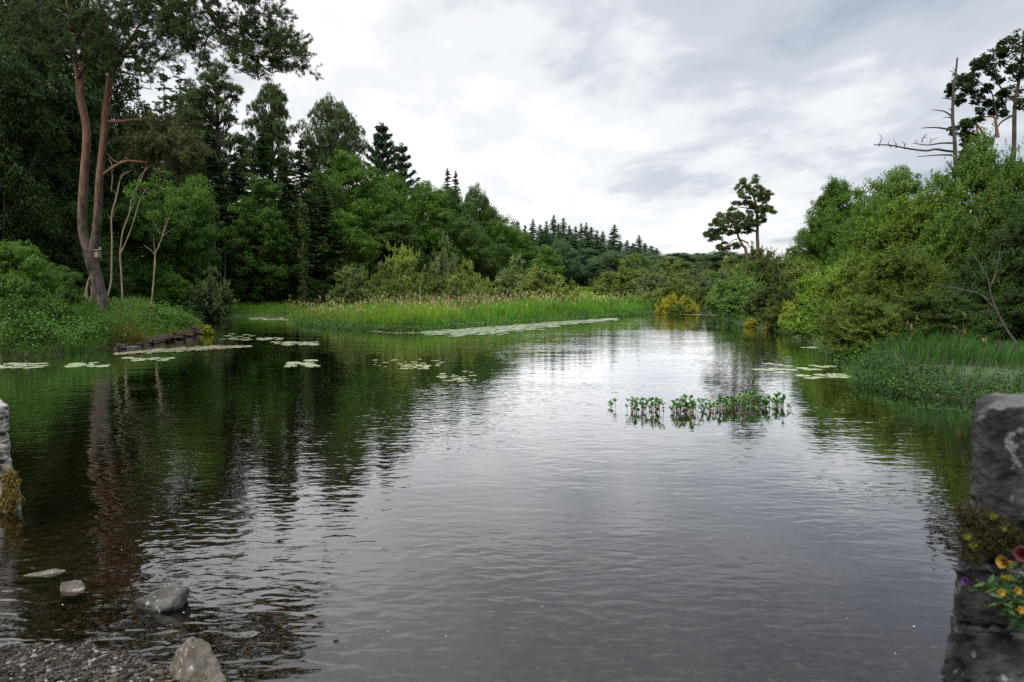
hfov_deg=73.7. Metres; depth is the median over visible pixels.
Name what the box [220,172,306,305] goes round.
broadleaf tree
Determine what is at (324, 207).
spruce tree
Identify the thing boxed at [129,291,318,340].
bank grass
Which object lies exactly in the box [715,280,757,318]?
shore bush
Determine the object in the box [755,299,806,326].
shore bush
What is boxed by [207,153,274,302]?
spruce tree
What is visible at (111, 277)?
young tree
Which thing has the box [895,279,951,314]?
shore bush
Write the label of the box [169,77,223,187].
pine tree
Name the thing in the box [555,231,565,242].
spruce tree
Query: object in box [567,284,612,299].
meadow grass
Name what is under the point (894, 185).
broadleaf tree
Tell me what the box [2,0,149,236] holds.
broadleaf tree
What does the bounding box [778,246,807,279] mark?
broadleaf tree
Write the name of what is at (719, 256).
broadleaf tree
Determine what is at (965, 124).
ivy tree
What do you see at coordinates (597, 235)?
spruce tree
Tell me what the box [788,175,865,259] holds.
broadleaf tree
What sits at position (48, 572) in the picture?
flat stone
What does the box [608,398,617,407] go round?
bogbean clump
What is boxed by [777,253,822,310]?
shore bush
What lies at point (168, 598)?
boulder
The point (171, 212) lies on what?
young tree
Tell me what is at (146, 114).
spruce tree
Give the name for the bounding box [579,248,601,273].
broadleaf tree
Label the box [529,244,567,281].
broadleaf tree
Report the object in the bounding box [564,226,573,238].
spruce tree
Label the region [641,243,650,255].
spruce tree
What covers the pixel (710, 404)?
bogbean clump
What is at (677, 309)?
willow bush
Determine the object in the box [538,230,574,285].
spruce tree
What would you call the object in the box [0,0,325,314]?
pine tree
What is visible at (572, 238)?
spruce tree
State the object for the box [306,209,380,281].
broadleaf tree
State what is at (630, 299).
rushes
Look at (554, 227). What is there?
spruce tree
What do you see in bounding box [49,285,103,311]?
bank bush
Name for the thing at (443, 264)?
spruce tree
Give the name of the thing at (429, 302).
reeds
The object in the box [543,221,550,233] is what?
spruce tree
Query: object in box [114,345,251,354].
floating weed
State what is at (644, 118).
sky
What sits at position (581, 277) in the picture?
broadleaf tree
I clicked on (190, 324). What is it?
bank bush
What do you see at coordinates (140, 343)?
root clod
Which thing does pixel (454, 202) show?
broadleaf tree
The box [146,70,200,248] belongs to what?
conifer tree
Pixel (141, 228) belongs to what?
broadleaf tree
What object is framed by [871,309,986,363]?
grass seed heads
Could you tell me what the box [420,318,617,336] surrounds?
lily pad raft
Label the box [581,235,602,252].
spruce tree
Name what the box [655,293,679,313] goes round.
yellow bush
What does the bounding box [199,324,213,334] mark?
shore sprig
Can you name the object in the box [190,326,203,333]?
root clod
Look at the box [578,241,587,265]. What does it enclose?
spruce tree
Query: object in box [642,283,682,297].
willow bush
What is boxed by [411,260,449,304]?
willow bush
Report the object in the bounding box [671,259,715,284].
willow bush
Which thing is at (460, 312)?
marsh grass
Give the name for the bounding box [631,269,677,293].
willow bush
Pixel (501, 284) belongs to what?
willow bush
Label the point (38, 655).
gravel
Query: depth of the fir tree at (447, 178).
116.05 m
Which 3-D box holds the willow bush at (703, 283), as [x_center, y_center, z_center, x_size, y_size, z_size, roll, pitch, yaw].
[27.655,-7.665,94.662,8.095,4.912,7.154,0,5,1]
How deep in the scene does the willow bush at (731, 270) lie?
117.96 m
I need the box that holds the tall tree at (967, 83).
[943,28,1023,162]
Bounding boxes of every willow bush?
[183,263,239,318]
[325,263,377,308]
[367,258,409,301]
[376,276,414,303]
[378,240,425,292]
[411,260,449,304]
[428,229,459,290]
[434,277,470,305]
[447,257,484,296]
[469,277,498,302]
[492,251,541,300]
[515,263,580,302]
[590,255,651,295]
[607,282,646,299]
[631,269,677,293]
[641,290,671,308]
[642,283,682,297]
[651,277,693,301]
[657,257,690,283]
[667,302,686,314]
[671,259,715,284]
[677,272,711,287]
[683,286,718,310]
[686,269,730,296]
[707,253,744,280]
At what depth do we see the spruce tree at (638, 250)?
261.68 m
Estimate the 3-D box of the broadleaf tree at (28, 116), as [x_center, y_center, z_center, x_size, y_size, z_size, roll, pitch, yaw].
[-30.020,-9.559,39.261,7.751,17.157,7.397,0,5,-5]
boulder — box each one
[60,580,85,591]
[135,585,189,611]
[169,636,226,681]
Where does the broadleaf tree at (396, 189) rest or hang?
on the ground at (946, 369)
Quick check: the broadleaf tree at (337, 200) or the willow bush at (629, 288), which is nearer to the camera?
the broadleaf tree at (337, 200)
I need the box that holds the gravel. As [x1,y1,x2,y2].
[0,641,179,681]
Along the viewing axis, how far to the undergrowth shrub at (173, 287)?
49.39 m
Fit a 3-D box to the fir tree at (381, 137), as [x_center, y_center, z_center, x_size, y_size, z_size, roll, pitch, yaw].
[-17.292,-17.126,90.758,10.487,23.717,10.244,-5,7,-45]
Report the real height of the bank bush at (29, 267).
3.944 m
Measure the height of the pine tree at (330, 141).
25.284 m
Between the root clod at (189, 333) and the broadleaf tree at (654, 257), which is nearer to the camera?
the root clod at (189, 333)
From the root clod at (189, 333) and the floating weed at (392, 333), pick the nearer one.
the root clod at (189, 333)
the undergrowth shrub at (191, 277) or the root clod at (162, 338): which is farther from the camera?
the undergrowth shrub at (191, 277)
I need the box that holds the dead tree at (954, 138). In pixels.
[874,58,957,199]
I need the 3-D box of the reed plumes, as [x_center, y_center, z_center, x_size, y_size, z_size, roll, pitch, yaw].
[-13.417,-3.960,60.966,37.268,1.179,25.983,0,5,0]
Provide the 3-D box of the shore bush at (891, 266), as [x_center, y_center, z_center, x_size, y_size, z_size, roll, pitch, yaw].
[15.254,-2.046,26.979,4.773,3.784,4.860,-1,5,-11]
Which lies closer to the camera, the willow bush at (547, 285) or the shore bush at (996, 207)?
the shore bush at (996, 207)
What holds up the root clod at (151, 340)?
on the ground at (946, 369)
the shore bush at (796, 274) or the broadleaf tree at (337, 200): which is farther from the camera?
the broadleaf tree at (337, 200)
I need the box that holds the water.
[0,314,976,681]
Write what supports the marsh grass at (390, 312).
on the ground at (946, 369)
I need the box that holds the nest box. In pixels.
[94,247,101,259]
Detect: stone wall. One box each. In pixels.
[0,399,24,512]
[941,392,1023,681]
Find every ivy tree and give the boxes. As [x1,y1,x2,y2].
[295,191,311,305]
[946,106,999,201]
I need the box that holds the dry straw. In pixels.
[195,295,647,331]
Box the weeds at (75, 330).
[0,295,201,355]
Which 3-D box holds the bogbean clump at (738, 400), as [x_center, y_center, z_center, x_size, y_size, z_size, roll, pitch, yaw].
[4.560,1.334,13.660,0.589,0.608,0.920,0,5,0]
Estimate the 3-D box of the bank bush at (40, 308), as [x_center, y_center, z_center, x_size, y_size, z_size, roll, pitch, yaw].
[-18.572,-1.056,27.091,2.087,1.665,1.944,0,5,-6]
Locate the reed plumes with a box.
[256,291,554,304]
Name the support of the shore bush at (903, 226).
on the ground at (946, 369)
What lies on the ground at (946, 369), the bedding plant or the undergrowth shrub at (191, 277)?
the undergrowth shrub at (191, 277)
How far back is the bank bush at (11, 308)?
25.55 m
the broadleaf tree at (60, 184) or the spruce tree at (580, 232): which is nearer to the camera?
the broadleaf tree at (60, 184)
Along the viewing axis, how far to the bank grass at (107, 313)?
28.18 m
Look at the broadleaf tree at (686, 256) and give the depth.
235.91 m
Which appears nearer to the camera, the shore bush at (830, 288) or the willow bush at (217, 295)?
the shore bush at (830, 288)
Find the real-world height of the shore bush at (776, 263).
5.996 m
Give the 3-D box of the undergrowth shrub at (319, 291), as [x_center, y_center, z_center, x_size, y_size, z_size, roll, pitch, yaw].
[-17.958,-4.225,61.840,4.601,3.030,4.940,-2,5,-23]
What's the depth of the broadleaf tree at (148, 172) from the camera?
56.50 m
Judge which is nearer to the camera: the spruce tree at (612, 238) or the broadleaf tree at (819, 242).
the broadleaf tree at (819, 242)
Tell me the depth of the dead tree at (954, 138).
52.76 m
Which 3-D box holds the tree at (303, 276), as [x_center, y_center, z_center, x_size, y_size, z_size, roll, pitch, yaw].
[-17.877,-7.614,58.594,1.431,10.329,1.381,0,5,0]
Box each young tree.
[107,158,129,297]
[119,167,147,298]
[122,168,221,305]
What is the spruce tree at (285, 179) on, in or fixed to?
on the ground at (946, 369)
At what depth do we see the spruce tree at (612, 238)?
232.15 m
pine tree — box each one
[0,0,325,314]
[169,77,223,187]
[173,58,265,242]
[240,82,302,183]
[295,92,371,174]
[702,205,750,272]
[728,174,777,261]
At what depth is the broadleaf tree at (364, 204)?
73.22 m
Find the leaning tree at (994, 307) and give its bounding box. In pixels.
[936,243,1017,344]
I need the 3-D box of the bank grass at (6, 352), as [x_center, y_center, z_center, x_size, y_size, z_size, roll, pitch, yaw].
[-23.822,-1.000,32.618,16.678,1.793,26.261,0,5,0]
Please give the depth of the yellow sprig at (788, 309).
35.96 m
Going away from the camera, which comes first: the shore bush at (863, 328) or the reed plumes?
the shore bush at (863, 328)
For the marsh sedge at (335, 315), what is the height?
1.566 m
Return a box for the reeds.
[164,296,559,312]
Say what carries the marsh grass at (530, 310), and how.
on the ground at (946, 369)
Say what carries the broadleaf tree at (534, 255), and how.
on the ground at (946, 369)
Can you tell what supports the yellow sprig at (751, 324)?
on the water
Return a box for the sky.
[5,0,1023,262]
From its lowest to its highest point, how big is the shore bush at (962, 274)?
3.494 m
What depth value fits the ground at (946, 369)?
15.79 m
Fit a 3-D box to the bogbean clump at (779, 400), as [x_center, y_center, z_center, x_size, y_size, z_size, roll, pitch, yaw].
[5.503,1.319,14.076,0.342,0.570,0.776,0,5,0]
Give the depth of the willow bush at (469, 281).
60.82 m
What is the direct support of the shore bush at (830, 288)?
on the ground at (946, 369)
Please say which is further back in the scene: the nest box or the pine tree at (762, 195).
the pine tree at (762, 195)
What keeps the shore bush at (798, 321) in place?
on the ground at (946, 369)
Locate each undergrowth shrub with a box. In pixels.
[104,269,137,301]
[122,260,164,305]
[153,271,193,309]
[176,263,211,294]
[215,271,257,305]
[255,276,299,303]
[289,277,337,305]
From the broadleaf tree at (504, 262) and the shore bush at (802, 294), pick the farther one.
the broadleaf tree at (504, 262)
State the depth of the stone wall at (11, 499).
7.53 m
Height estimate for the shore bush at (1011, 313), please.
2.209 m
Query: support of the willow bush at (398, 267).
on the ground at (946, 369)
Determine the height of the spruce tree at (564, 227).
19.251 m
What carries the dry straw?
on the ground at (946, 369)
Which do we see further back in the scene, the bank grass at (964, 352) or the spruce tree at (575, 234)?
the spruce tree at (575, 234)
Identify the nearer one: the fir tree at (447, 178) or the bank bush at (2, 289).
the bank bush at (2, 289)
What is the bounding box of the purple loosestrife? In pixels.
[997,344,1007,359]
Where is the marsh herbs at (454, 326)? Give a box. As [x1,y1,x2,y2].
[290,308,652,331]
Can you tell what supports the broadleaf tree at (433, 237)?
on the ground at (946, 369)
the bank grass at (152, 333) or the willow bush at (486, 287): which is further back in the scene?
the willow bush at (486, 287)
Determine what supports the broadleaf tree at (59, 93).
on the ground at (946, 369)
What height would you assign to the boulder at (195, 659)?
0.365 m
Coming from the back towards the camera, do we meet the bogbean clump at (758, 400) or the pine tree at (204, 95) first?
the pine tree at (204, 95)
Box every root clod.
[113,343,127,348]
[135,341,145,345]
[144,337,158,344]
[156,334,169,341]
[166,334,175,340]
[168,330,185,338]
[183,329,195,336]
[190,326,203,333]
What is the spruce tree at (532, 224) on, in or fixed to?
on the ground at (946, 369)
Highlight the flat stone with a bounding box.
[24,569,65,575]
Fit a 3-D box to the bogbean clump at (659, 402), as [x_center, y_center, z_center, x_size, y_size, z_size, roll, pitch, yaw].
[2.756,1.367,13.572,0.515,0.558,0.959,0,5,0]
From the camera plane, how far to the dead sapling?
57.67 m
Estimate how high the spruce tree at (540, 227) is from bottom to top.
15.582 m
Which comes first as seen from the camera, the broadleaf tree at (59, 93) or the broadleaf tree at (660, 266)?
the broadleaf tree at (59, 93)
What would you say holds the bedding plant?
on the stone wall at (983, 645)
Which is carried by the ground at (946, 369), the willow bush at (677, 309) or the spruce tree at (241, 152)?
the spruce tree at (241, 152)
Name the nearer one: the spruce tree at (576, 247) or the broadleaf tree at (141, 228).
the broadleaf tree at (141, 228)
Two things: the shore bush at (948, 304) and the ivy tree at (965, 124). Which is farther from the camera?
the ivy tree at (965, 124)
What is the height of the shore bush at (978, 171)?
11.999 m
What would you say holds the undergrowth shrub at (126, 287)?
on the ground at (946, 369)
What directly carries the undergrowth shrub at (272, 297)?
on the ground at (946, 369)
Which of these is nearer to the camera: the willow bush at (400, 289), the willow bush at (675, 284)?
the willow bush at (400, 289)
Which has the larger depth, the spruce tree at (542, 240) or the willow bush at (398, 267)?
the spruce tree at (542, 240)
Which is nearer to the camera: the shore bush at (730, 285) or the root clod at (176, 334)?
the root clod at (176, 334)
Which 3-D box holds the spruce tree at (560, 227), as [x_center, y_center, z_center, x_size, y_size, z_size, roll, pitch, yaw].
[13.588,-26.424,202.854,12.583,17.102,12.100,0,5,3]
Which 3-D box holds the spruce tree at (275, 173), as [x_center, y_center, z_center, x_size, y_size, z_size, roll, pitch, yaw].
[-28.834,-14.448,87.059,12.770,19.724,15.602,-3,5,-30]
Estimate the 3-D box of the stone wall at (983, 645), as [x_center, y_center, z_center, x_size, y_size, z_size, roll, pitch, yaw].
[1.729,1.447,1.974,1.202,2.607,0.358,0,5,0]
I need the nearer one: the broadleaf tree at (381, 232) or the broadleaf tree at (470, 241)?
the broadleaf tree at (381, 232)
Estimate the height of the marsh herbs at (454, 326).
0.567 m
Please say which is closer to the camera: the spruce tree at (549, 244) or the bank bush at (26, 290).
the bank bush at (26, 290)
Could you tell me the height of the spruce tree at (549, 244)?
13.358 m
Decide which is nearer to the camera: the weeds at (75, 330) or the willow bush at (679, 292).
the weeds at (75, 330)
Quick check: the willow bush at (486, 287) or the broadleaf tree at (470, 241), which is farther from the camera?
the broadleaf tree at (470, 241)
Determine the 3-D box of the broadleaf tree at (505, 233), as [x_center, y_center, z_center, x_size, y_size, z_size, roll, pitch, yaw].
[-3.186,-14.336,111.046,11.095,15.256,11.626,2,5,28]
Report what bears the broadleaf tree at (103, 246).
on the ground at (946, 369)
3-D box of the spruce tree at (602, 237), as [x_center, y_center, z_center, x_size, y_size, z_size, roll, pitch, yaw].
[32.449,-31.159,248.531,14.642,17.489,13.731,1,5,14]
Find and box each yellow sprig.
[743,317,757,326]
[762,322,773,329]
[777,299,795,328]
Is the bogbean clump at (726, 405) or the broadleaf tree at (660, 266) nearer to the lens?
the bogbean clump at (726, 405)
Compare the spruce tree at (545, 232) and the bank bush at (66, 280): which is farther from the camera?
the spruce tree at (545, 232)
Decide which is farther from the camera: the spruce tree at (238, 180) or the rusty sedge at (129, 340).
the spruce tree at (238, 180)
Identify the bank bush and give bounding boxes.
[0,239,62,299]
[0,274,75,310]
[0,276,26,309]
[0,298,42,330]
[3,318,57,343]
[23,294,71,330]
[32,260,85,300]
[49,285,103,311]
[50,303,88,327]
[141,305,171,326]
[164,314,195,327]
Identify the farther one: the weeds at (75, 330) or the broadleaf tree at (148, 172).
the broadleaf tree at (148, 172)
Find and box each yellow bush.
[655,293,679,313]
[677,296,700,313]
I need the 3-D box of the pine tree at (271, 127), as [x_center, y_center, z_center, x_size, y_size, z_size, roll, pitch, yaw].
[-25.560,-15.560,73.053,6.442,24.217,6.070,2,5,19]
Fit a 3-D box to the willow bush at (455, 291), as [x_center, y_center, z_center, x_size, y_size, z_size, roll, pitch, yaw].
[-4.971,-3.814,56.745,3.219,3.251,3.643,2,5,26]
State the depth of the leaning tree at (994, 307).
19.47 m
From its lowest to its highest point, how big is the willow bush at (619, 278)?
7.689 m
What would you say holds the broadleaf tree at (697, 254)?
on the ground at (946, 369)
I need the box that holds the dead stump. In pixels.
[84,277,92,304]
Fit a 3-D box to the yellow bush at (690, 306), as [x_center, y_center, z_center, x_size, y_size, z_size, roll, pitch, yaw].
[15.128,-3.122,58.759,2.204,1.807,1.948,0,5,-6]
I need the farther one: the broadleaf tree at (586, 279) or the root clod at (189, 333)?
the broadleaf tree at (586, 279)
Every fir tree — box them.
[361,122,419,227]
[394,143,425,227]
[443,168,452,196]
[449,171,463,208]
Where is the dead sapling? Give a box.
[224,243,225,280]
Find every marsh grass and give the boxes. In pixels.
[159,291,656,331]
[249,299,649,327]
[285,294,467,325]
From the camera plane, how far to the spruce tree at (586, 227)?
222.33 m
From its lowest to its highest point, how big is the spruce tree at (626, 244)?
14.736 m
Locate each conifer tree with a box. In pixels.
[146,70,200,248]
[151,59,206,223]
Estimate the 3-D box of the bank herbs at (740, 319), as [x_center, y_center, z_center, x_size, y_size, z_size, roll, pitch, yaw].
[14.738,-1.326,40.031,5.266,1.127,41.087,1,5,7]
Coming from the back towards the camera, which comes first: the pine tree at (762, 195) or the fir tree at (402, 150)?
the fir tree at (402, 150)
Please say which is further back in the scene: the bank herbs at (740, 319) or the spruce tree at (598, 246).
the spruce tree at (598, 246)
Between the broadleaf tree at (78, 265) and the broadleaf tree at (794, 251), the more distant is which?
the broadleaf tree at (794, 251)
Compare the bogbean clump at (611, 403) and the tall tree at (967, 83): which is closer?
the bogbean clump at (611, 403)
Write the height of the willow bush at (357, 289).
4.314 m
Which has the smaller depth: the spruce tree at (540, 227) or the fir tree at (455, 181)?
the fir tree at (455, 181)
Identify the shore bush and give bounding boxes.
[702,256,767,313]
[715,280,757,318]
[740,270,802,320]
[742,241,790,289]
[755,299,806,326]
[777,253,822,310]
[778,297,829,336]
[793,261,846,314]
[807,249,906,327]
[812,291,916,352]
[814,163,973,275]
[834,242,957,319]
[873,287,1010,346]
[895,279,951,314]
[905,196,992,284]
[918,120,1023,242]
[935,172,1023,288]
[940,245,1023,334]
[941,199,1023,308]
[973,283,1023,345]
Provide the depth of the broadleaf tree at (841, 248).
47.48 m
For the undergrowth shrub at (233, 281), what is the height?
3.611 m
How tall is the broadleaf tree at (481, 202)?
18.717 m
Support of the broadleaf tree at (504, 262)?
on the ground at (946, 369)
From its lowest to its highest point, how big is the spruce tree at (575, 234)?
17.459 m
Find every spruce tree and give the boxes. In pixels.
[134,103,162,257]
[146,167,224,310]
[172,122,255,304]
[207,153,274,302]
[228,134,261,211]
[240,131,300,275]
[249,162,324,304]
[267,167,298,230]
[277,140,330,280]
[294,189,359,303]
[528,219,538,244]
[529,230,537,246]
[534,224,543,239]
[536,230,567,282]
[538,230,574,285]
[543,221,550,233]
[548,233,578,285]
[550,215,559,237]
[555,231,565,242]
[556,223,564,237]
[560,218,569,241]
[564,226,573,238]
[569,232,581,283]
[571,226,582,242]
[571,239,586,284]
[576,223,585,243]
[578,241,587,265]
[580,222,591,246]
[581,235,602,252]
[589,227,596,241]
[592,230,602,249]
[593,239,602,255]
[599,231,608,249]
[603,224,628,255]
[619,242,628,252]
[622,240,633,253]
[632,235,647,255]
[634,247,643,258]
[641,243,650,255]
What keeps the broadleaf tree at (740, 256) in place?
on the ground at (946, 369)
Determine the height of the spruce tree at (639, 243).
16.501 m
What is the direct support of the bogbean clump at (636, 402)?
in the water
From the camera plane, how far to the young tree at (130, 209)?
41.67 m
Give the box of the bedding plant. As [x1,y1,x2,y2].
[960,546,1023,631]
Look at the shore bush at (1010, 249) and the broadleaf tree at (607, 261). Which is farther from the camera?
the broadleaf tree at (607, 261)
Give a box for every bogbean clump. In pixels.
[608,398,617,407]
[625,396,655,413]
[636,397,665,415]
[662,394,703,414]
[700,398,716,411]
[714,395,734,411]
[726,393,759,412]
[741,389,777,411]
[770,391,792,408]
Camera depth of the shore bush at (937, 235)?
30.07 m
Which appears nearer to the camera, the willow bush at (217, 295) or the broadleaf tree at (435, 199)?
the willow bush at (217, 295)
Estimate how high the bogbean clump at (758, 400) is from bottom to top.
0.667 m
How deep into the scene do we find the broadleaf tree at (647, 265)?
183.86 m
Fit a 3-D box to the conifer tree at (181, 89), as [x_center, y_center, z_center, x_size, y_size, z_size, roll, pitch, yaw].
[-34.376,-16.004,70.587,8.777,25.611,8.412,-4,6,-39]
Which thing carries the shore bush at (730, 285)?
on the ground at (946, 369)
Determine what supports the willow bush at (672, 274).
on the ground at (946, 369)
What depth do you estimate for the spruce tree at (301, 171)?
64.69 m
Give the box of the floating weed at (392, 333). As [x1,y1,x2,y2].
[369,331,419,333]
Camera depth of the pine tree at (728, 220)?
72.13 m
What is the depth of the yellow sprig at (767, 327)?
37.89 m
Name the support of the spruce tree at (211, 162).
on the ground at (946, 369)
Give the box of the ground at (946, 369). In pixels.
[0,269,1023,681]
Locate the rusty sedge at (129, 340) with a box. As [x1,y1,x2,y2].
[102,294,146,347]
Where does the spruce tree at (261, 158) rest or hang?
on the ground at (946, 369)
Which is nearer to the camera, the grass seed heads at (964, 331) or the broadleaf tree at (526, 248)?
the grass seed heads at (964, 331)
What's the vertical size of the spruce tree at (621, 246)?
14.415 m
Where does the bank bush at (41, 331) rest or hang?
on the ground at (946, 369)
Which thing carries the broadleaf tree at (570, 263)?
on the ground at (946, 369)
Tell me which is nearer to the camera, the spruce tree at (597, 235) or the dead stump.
the dead stump
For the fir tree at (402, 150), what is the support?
on the ground at (946, 369)
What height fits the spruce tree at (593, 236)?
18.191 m
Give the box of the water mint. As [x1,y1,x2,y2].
[848,344,1023,400]
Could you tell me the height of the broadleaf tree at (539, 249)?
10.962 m
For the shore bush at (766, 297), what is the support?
on the ground at (946, 369)
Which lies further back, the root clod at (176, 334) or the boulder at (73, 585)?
the root clod at (176, 334)
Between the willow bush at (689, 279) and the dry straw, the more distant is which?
the willow bush at (689, 279)
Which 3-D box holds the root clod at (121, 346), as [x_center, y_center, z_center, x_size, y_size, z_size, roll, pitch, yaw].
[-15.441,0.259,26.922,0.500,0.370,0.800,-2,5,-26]
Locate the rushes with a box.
[562,296,660,320]
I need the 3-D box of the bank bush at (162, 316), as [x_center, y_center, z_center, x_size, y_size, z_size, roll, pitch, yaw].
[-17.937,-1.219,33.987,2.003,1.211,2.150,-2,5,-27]
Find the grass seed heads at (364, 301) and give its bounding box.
[279,287,652,315]
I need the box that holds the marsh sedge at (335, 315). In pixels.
[282,301,356,329]
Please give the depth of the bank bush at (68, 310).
27.33 m
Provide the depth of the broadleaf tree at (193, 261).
53.53 m
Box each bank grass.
[0,307,141,359]
[45,293,148,353]
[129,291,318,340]
[827,321,1023,400]
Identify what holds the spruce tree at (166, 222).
on the ground at (946, 369)
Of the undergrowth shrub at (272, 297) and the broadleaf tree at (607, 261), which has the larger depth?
the broadleaf tree at (607, 261)
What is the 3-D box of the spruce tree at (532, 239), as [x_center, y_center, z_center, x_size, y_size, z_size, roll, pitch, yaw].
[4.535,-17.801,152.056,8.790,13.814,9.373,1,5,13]
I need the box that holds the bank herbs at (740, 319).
[692,305,866,365]
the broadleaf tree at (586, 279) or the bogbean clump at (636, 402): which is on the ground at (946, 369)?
the broadleaf tree at (586, 279)
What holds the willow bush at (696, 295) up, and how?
on the ground at (946, 369)
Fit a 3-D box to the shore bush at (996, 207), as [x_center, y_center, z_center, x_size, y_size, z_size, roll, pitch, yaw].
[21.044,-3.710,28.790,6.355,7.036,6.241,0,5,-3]
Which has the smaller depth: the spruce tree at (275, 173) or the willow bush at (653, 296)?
the willow bush at (653, 296)
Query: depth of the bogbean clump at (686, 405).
13.40 m
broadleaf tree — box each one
[0,0,120,250]
[0,33,69,263]
[0,146,93,267]
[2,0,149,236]
[47,174,120,271]
[59,241,127,304]
[87,195,176,301]
[90,26,167,256]
[147,178,227,298]
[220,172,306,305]
[290,169,356,277]
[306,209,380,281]
[308,147,393,270]
[353,209,431,280]
[362,169,427,274]
[407,178,452,276]
[415,205,467,282]
[428,184,486,237]
[445,214,502,290]
[462,182,501,254]
[469,242,524,290]
[474,208,524,265]
[507,228,538,288]
[513,245,544,285]
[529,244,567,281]
[530,245,553,264]
[551,238,585,283]
[572,266,589,281]
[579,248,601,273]
[581,268,595,286]
[582,249,633,287]
[613,252,658,275]
[636,254,678,272]
[649,256,702,279]
[661,252,716,272]
[683,253,715,271]
[695,250,744,271]
[718,253,773,272]
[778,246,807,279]
[787,206,848,282]
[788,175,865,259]
[824,194,893,274]
[843,163,928,245]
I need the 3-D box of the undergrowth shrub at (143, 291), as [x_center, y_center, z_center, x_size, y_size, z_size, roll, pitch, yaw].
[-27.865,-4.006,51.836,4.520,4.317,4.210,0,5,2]
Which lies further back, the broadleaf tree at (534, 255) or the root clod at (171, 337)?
the broadleaf tree at (534, 255)
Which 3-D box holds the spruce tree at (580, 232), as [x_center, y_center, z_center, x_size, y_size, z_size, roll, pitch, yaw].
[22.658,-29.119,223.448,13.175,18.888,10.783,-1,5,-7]
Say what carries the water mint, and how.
on the water

